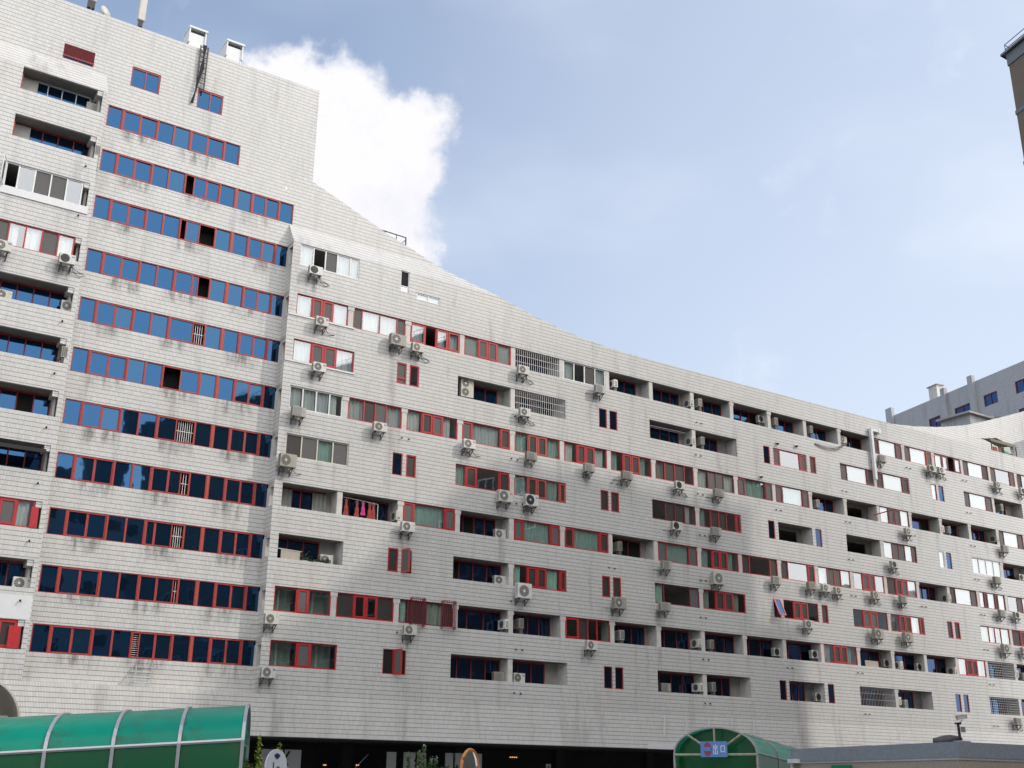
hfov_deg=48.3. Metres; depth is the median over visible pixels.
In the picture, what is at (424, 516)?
window
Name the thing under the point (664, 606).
air conditioner
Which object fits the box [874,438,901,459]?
window
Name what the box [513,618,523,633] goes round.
air conditioner
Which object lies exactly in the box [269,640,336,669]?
window
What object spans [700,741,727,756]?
exit sign
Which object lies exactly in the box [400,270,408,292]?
small window
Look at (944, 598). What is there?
air conditioner
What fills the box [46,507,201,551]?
ribbon window
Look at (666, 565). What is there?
air conditioner
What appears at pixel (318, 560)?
potted plant
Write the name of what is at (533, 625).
balcony door
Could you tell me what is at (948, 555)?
narrow window
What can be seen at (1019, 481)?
window
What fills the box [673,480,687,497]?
air conditioner
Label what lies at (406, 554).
narrow window
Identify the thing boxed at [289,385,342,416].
window
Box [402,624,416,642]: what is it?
air conditioner
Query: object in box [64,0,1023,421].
sky
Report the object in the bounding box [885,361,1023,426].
building
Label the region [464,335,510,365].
window
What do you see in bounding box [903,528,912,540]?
air conditioner
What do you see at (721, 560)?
window
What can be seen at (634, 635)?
balcony door
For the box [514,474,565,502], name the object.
window
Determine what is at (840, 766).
shop sign
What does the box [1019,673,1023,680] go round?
air conditioner
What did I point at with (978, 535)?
balcony door
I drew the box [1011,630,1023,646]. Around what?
window
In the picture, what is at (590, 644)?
air conditioner
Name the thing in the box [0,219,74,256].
window
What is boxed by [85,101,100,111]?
air conditioner
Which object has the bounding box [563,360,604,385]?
window
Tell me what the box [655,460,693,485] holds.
window
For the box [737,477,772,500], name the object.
window
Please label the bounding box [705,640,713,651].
air conditioner
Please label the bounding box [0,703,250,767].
ramp canopy
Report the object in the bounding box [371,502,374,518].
hanging garment
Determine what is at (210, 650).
ribbon window
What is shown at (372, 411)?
window
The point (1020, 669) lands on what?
balcony door
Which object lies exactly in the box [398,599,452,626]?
window
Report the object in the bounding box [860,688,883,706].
balcony door
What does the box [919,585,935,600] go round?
balcony door
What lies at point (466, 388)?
air conditioner
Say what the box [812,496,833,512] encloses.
balcony door
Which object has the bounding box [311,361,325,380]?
air conditioner
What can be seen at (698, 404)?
air conditioner
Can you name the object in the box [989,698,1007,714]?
balcony door
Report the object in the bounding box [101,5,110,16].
satellite dish
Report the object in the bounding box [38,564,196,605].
ribbon window
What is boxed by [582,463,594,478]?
air conditioner
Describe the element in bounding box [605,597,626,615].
air conditioner
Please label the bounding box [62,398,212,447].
ribbon window
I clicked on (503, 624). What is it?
air conditioner
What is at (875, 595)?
air conditioner
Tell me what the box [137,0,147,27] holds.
panel antenna
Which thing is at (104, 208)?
ribbon window
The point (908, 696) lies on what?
balcony door
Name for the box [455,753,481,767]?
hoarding
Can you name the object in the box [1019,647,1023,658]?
air conditioner
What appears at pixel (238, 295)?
ribbon window
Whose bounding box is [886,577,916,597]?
window
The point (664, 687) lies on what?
air conditioner
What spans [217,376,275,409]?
ribbon window
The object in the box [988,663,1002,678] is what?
balcony door
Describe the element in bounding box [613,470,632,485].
air conditioner
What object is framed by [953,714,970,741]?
surveillance camera
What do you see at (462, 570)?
balcony door
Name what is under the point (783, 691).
narrow window
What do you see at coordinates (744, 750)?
exit canopy
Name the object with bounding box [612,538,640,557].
balcony door
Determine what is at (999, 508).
air conditioner
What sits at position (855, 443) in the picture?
balcony door
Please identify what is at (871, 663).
board
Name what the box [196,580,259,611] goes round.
ribbon window
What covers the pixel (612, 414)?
narrow window
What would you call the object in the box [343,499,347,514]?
hanging garment
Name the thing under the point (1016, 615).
air conditioner
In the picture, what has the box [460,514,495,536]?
balcony door
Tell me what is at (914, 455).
window
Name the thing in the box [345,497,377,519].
clothes rack
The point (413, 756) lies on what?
hoarding
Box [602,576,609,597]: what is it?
narrow window
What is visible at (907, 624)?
window
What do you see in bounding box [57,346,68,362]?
air conditioner
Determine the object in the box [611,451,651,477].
window
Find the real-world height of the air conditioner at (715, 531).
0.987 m
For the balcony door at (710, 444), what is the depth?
85.56 m
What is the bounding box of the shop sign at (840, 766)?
[831,765,851,767]
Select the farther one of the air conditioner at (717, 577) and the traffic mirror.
the air conditioner at (717, 577)
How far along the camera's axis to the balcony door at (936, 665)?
93.25 m
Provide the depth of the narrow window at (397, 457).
68.75 m
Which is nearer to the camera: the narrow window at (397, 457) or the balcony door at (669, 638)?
the narrow window at (397, 457)
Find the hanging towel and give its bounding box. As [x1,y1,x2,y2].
[278,548,300,559]
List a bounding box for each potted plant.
[300,551,310,560]
[310,556,326,562]
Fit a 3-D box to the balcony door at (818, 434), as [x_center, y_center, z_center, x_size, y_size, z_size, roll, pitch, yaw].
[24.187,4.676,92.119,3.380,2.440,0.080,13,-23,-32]
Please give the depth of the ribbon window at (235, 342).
66.45 m
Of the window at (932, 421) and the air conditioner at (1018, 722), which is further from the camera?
the window at (932, 421)
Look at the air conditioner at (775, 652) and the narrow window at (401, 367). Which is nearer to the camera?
the narrow window at (401, 367)
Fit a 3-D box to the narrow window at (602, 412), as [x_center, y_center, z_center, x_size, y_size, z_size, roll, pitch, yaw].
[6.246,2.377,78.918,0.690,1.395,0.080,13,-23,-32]
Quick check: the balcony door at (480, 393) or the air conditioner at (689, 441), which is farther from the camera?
the air conditioner at (689, 441)
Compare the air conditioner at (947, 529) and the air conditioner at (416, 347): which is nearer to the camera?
the air conditioner at (416, 347)
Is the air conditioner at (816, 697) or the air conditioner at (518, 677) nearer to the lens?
the air conditioner at (518, 677)
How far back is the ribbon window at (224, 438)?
64.52 m
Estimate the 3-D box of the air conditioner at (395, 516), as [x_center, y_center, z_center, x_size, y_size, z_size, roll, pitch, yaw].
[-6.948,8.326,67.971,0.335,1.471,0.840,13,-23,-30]
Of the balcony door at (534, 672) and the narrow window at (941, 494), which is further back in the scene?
the narrow window at (941, 494)
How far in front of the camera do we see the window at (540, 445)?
75.15 m
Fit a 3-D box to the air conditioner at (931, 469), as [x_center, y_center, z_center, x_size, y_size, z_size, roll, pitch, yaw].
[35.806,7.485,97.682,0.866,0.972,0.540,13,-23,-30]
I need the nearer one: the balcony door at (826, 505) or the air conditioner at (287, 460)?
the air conditioner at (287, 460)
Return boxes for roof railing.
[381,229,406,244]
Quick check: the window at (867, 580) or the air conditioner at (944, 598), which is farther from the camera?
the air conditioner at (944, 598)
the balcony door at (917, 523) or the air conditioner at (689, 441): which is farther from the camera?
the balcony door at (917, 523)
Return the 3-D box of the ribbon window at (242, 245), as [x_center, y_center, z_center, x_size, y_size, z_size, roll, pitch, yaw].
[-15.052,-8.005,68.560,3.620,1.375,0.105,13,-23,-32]
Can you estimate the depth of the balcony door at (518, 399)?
77.12 m
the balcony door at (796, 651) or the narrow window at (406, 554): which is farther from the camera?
the balcony door at (796, 651)
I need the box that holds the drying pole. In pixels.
[650,425,684,434]
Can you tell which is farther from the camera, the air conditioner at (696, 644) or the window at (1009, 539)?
the window at (1009, 539)
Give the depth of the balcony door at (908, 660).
91.27 m
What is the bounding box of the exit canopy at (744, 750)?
[673,727,797,767]
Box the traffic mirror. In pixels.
[460,748,479,767]
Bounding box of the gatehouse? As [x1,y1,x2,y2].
[787,742,1023,767]
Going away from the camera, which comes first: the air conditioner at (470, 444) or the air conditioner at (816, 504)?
the air conditioner at (470, 444)
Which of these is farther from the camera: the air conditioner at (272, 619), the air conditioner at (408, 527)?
the air conditioner at (408, 527)
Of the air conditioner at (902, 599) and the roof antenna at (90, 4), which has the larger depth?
the air conditioner at (902, 599)
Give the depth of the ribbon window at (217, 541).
62.61 m
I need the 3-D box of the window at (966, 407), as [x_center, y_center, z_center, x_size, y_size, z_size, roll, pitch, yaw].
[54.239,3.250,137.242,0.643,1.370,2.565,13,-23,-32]
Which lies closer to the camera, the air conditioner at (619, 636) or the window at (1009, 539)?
the air conditioner at (619, 636)
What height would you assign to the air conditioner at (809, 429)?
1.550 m
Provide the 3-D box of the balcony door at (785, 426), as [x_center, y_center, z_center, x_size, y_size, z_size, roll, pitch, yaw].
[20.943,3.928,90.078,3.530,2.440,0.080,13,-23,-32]
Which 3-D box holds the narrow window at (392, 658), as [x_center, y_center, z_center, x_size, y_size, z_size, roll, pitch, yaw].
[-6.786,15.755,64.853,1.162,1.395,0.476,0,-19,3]
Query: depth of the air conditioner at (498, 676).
69.08 m
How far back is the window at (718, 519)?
82.61 m
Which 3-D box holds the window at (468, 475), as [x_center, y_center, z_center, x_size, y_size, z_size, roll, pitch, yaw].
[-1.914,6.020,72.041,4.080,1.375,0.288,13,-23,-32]
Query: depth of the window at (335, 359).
67.98 m
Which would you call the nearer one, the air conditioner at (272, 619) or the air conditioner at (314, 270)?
the air conditioner at (272, 619)
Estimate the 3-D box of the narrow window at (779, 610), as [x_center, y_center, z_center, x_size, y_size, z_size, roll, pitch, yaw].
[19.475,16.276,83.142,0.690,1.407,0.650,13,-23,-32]
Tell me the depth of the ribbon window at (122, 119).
67.37 m
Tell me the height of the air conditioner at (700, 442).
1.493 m
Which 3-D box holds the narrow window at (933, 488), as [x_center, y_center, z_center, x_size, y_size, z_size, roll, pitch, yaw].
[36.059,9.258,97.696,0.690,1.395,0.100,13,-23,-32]
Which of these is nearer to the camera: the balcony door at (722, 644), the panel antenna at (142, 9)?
the panel antenna at (142, 9)
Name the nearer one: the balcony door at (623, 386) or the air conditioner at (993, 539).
the balcony door at (623, 386)
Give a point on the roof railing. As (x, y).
(405, 240)
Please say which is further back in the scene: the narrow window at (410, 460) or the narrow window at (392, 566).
the narrow window at (410, 460)
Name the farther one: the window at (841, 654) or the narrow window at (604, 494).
the window at (841, 654)
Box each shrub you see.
[244,735,282,767]
[406,745,450,767]
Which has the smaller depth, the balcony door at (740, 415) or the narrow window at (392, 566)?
the narrow window at (392, 566)
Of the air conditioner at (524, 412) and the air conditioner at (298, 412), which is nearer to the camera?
the air conditioner at (298, 412)
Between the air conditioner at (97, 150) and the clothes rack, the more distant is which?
the clothes rack
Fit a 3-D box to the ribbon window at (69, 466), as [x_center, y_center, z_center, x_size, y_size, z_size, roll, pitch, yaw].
[-20.071,4.892,60.571,7.930,1.375,0.130,13,-23,-32]
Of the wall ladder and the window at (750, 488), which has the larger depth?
the window at (750, 488)
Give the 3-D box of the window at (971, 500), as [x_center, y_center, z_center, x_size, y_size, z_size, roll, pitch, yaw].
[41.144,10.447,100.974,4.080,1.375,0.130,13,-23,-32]
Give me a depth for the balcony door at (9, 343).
59.42 m
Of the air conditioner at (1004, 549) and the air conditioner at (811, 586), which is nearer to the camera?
the air conditioner at (811, 586)
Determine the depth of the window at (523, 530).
73.36 m
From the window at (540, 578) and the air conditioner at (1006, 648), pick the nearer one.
the window at (540, 578)
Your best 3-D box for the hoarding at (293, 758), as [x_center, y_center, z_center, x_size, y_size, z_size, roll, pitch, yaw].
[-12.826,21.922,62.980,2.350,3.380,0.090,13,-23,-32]
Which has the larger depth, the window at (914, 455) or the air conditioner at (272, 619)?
the window at (914, 455)
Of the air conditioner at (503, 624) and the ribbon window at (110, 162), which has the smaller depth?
the ribbon window at (110, 162)
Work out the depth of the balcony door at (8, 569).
55.96 m
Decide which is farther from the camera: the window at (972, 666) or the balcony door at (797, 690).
the window at (972, 666)
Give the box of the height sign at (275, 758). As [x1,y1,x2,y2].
[264,749,286,767]
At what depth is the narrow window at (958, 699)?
91.96 m
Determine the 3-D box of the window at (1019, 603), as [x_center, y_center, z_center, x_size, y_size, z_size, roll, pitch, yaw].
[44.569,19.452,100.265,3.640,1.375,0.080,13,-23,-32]
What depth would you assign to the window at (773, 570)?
83.60 m
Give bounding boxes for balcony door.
[0,332,58,361]
[0,387,50,415]
[0,446,42,470]
[0,560,25,585]
[277,537,319,561]
[283,487,325,509]
[342,496,388,520]
[450,656,499,680]
[453,560,500,582]
[457,608,499,631]
[458,382,496,403]
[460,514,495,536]
[513,614,549,636]
[513,661,544,683]
[515,355,546,373]
[515,395,552,416]
[609,377,635,395]
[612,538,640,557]
[614,624,644,645]
[650,426,678,443]
[653,388,678,405]
[658,672,693,693]
[661,629,688,649]
[694,399,720,415]
[695,435,717,451]
[705,634,733,653]
[707,676,729,695]
[733,408,756,424]
[746,638,771,656]
[770,417,792,433]
[786,642,810,660]
[789,683,804,700]
[807,428,825,440]
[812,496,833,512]
[841,435,861,449]
[860,650,879,666]
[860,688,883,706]
[894,653,914,670]
[898,691,913,708]
[911,516,928,530]
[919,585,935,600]
[927,657,946,673]
[942,523,956,536]
[971,529,984,541]
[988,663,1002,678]
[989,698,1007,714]
[994,503,1005,514]
[1003,566,1014,579]
[1016,666,1023,680]
[1021,701,1023,715]
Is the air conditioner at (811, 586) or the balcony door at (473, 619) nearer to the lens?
the balcony door at (473, 619)
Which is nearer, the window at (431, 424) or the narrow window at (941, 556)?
the window at (431, 424)
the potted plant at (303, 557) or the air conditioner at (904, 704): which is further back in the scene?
the air conditioner at (904, 704)
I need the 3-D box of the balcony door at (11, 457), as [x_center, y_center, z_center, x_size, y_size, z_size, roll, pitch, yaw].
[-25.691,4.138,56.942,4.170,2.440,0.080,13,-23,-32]
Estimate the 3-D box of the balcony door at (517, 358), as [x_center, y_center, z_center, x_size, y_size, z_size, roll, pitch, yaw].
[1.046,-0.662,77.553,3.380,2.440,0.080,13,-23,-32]
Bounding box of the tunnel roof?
[0,683,19,716]
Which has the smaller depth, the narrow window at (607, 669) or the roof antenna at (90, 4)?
the roof antenna at (90, 4)
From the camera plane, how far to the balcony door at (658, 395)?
84.31 m
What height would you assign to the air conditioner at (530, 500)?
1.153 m
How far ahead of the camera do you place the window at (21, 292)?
60.30 m
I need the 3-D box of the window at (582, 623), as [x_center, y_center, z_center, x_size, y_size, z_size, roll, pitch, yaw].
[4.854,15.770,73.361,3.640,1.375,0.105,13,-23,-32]
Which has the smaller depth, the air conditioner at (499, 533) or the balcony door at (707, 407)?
the air conditioner at (499, 533)
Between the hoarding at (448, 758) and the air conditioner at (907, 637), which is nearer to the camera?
the hoarding at (448, 758)
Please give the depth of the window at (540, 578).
72.43 m
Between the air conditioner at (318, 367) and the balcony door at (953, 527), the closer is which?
the air conditioner at (318, 367)
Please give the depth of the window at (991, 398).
133.39 m
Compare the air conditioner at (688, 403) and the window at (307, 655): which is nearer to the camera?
the window at (307, 655)
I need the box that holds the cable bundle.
[815,442,846,449]
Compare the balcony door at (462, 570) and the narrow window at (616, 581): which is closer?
the balcony door at (462, 570)
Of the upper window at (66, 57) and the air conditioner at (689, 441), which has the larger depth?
the air conditioner at (689, 441)
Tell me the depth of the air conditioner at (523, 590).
70.63 m
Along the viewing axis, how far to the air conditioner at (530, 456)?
73.87 m
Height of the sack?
0.326 m
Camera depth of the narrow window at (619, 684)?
73.66 m
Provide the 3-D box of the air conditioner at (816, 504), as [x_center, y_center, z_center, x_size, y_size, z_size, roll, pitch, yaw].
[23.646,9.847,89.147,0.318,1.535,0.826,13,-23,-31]
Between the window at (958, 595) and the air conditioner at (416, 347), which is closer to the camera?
the air conditioner at (416, 347)
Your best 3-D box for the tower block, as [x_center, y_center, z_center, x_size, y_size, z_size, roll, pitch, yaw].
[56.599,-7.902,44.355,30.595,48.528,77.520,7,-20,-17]
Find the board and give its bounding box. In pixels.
[865,660,878,666]
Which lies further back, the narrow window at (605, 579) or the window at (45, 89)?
the narrow window at (605, 579)
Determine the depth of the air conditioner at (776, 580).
83.34 m
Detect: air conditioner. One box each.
[0,239,12,261]
[0,289,12,298]
[11,576,30,587]
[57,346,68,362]
[58,252,84,276]
[60,300,76,310]
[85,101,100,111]
[92,145,100,170]
[252,613,279,632]
[259,666,275,686]
[278,452,300,476]
[290,405,306,425]
[308,264,329,286]
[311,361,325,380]
[314,316,334,335]
[318,554,333,563]
[372,421,386,439]
[389,333,406,354]
[390,510,400,522]
[392,521,414,539]
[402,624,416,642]
[410,342,429,362]
[458,378,473,398]
[461,438,480,456]
[492,575,506,584]
[492,671,504,680]
[493,529,505,537]
[496,489,512,509]
[498,619,508,632]
[512,673,524,682]
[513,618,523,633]
[515,582,531,605]
[516,364,533,384]
[518,407,534,425]
[523,494,538,513]
[524,451,536,467]
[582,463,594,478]
[584,640,596,656]
[589,384,605,400]
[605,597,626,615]
[609,379,617,390]
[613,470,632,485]
[613,541,621,554]
[614,630,623,643]
[653,560,671,576]
[658,602,670,616]
[659,683,670,691]
[662,521,682,537]
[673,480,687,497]
[682,399,692,408]
[684,437,695,446]
[690,639,701,650]
[691,683,702,694]
[694,398,701,411]
[696,436,704,448]
[705,488,723,503]
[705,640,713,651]
[707,682,715,694]
[709,527,721,542]
[711,571,724,590]
[756,415,764,426]
[770,576,780,590]
[771,417,777,429]
[771,648,780,657]
[796,620,813,634]
[805,582,816,594]
[806,426,812,437]
[809,650,817,661]
[812,499,819,509]
[813,693,820,701]
[819,584,830,597]
[832,586,842,599]
[840,435,846,446]
[869,591,881,605]
[871,455,886,467]
[871,628,883,644]
[881,659,888,667]
[888,561,898,574]
[895,661,903,669]
[897,595,907,608]
[898,697,901,707]
[901,632,913,647]
[901,700,907,707]
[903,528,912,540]
[914,663,921,670]
[926,465,935,477]
[936,467,945,480]
[941,594,951,601]
[944,526,950,535]
[946,667,957,674]
[988,535,998,544]
[992,576,1001,589]
[993,481,1001,494]
[993,609,1006,621]
[995,504,1003,514]
[1000,545,1008,556]
[1000,644,1011,656]
[1012,612,1021,623]
[1013,718,1022,730]
[1016,574,1023,580]
[1018,488,1023,498]
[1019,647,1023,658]
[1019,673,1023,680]
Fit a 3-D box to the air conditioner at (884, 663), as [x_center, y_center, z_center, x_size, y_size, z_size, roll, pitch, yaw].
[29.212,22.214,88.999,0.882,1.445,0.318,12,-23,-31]
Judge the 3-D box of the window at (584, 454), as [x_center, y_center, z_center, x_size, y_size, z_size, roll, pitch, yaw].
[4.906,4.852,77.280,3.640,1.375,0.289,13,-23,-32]
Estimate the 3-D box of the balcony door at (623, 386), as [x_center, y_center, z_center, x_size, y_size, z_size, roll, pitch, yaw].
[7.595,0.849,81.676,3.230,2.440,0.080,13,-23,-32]
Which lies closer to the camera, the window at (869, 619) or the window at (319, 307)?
the window at (319, 307)
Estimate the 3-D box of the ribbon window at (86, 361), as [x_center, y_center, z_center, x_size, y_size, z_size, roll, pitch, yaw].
[-20.012,-0.583,62.484,7.930,1.375,0.105,13,-23,-32]
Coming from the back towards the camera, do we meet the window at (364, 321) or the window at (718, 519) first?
the window at (718, 519)
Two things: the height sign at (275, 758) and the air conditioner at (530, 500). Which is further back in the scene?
the air conditioner at (530, 500)
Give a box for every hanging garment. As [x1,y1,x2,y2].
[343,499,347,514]
[354,501,358,516]
[360,503,364,515]
[367,503,371,518]
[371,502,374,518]
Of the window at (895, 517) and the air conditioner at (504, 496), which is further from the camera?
the window at (895, 517)
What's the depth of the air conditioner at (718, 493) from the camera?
82.45 m
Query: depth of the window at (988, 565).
99.13 m
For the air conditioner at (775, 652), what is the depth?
82.64 m
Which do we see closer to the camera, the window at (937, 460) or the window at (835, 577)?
the window at (835, 577)
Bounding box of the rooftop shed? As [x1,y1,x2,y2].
[977,438,1016,456]
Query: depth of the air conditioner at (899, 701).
88.00 m
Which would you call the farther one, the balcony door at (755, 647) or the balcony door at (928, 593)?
the balcony door at (928, 593)
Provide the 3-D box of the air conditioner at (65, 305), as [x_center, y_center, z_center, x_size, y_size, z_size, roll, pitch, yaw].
[-23.570,-3.643,60.493,0.794,1.533,0.318,13,-23,-31]
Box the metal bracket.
[118,662,152,685]
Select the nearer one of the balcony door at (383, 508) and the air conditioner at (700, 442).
the balcony door at (383, 508)
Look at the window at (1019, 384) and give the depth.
129.51 m
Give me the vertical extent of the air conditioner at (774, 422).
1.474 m
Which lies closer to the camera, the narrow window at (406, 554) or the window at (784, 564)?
the narrow window at (406, 554)
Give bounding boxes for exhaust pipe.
[868,428,880,479]
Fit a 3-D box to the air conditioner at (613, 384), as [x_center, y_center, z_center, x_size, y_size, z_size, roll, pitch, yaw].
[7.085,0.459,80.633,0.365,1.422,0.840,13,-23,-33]
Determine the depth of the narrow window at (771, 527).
85.31 m
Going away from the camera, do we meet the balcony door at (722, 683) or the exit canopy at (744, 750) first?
the exit canopy at (744, 750)
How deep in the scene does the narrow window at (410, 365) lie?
71.15 m
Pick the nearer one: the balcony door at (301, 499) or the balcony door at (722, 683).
the balcony door at (301, 499)
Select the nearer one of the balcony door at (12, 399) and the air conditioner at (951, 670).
the balcony door at (12, 399)
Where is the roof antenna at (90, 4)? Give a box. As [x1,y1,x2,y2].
[87,0,96,10]
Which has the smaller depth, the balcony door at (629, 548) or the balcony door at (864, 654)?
the balcony door at (629, 548)
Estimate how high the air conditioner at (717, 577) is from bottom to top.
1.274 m
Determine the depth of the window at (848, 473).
92.76 m
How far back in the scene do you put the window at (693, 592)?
78.84 m
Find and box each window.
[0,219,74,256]
[0,279,66,308]
[0,497,35,527]
[0,618,17,648]
[3,161,83,204]
[16,123,88,156]
[25,77,90,107]
[29,623,190,661]
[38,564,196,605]
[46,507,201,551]
[54,452,206,498]
[62,45,94,66]
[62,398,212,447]
[70,346,216,397]
[77,296,221,349]
[85,248,226,303]
[92,195,231,252]
[99,149,235,207]
[106,105,239,165]
[130,66,160,94]
[191,636,255,665]
[196,88,222,114]
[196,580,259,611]
[202,527,263,558]
[207,475,268,507]
[212,425,272,457]
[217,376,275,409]
[222,329,279,362]
[227,283,283,316]
[232,233,287,266]
[236,189,293,224]
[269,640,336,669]
[273,586,330,615]
[285,433,348,465]
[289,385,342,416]
[292,339,353,372]
[296,294,347,325]
[300,244,359,279]
[335,592,393,621]
[347,397,401,428]
[353,308,405,335]
[382,648,402,673]
[387,547,397,571]
[392,452,402,475]
[395,650,405,674]
[396,362,406,384]
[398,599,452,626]
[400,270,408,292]
[401,548,411,573]
[403,501,454,530]
[406,409,457,439]
[406,454,415,477]
[409,365,418,387]
[410,322,459,352]
[417,293,439,304]
[455,464,509,491]
[462,421,509,449]
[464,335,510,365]
[513,564,565,591]
[514,431,559,459]
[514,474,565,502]
[514,519,559,545]
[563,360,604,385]
[564,441,606,468]
[564,527,608,552]
[565,616,609,641]
[599,408,606,428]
[600,490,608,510]
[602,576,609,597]
[604,666,612,688]
[609,410,616,430]
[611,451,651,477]
[611,492,618,512]
[613,577,620,596]
[615,667,623,689]
[652,499,695,525]
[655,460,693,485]
[655,583,699,607]
[658,541,697,565]
[697,469,734,493]
[699,508,740,532]
[701,548,738,571]
[703,589,745,613]
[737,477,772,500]
[742,554,777,576]
[763,445,769,463]
[768,520,774,538]
[773,448,806,471]
[773,598,786,617]
[775,485,808,507]
[779,680,786,699]
[781,560,814,581]
[783,600,818,621]
[809,456,815,473]
[815,529,822,546]
[818,566,850,588]
[821,604,828,623]
[824,644,857,664]
[828,684,834,703]
[840,463,873,485]
[853,572,884,592]
[853,609,888,630]
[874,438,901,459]
[877,472,908,493]
[879,506,909,527]
[883,541,916,562]
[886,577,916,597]
[890,614,924,634]
[904,446,931,465]
[929,415,940,426]
[931,484,937,500]
[934,453,960,473]
[938,485,944,501]
[939,551,944,567]
[946,552,951,568]
[947,621,953,638]
[949,587,977,606]
[954,622,960,639]
[955,403,970,413]
[955,694,961,711]
[958,658,986,676]
[962,460,988,480]
[963,491,992,511]
[963,694,969,712]
[972,557,1001,577]
[979,591,1005,609]
[980,625,1010,644]
[984,391,997,406]
[990,467,1014,486]
[998,530,1023,549]
[1007,596,1023,613]
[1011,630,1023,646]
[1015,378,1023,393]
[1016,474,1023,487]
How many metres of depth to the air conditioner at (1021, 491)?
104.27 m
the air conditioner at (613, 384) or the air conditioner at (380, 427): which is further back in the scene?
the air conditioner at (613, 384)
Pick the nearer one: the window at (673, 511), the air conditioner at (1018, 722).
the window at (673, 511)
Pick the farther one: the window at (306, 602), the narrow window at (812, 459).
the narrow window at (812, 459)
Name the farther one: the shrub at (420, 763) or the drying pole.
the drying pole
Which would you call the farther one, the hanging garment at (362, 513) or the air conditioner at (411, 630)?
the hanging garment at (362, 513)
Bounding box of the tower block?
[1000,29,1023,164]
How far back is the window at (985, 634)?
97.21 m
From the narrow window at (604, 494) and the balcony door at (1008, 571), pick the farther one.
the balcony door at (1008, 571)
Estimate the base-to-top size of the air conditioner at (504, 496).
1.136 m
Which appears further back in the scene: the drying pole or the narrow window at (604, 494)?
the drying pole
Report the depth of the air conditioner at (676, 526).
79.32 m
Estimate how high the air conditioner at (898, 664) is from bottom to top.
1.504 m
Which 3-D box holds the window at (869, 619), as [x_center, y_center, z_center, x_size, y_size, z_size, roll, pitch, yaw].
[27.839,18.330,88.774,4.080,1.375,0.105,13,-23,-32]
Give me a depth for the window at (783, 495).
87.81 m
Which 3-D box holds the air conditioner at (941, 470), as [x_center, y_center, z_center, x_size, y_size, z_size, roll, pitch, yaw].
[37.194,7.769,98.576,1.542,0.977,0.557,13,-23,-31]
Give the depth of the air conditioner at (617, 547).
76.70 m
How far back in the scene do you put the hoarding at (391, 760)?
66.97 m
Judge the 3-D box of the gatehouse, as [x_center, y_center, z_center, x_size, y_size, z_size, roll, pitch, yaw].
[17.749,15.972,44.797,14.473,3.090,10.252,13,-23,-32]
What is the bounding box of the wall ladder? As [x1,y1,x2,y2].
[191,45,208,102]
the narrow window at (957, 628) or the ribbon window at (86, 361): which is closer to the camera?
the ribbon window at (86, 361)
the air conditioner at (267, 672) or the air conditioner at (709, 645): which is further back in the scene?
the air conditioner at (709, 645)
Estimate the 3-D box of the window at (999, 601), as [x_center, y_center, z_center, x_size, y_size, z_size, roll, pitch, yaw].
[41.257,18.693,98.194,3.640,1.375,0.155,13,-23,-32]
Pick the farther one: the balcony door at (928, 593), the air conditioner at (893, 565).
the balcony door at (928, 593)
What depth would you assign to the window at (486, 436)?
73.25 m
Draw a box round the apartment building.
[0,0,1023,767]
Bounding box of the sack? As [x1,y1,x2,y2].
[933,735,962,742]
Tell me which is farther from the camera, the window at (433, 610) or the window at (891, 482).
the window at (891, 482)
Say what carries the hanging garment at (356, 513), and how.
hanging from the clothes rack
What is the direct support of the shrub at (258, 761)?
on the ground
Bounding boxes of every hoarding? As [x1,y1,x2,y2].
[261,749,300,767]
[386,752,395,767]
[403,752,425,767]
[445,753,452,767]
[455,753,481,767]
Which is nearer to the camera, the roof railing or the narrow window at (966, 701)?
the roof railing
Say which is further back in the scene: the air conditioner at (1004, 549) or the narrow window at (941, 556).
the air conditioner at (1004, 549)
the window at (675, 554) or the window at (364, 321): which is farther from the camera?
the window at (675, 554)
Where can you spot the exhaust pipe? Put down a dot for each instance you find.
(872, 447)
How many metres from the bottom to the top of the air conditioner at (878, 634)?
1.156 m

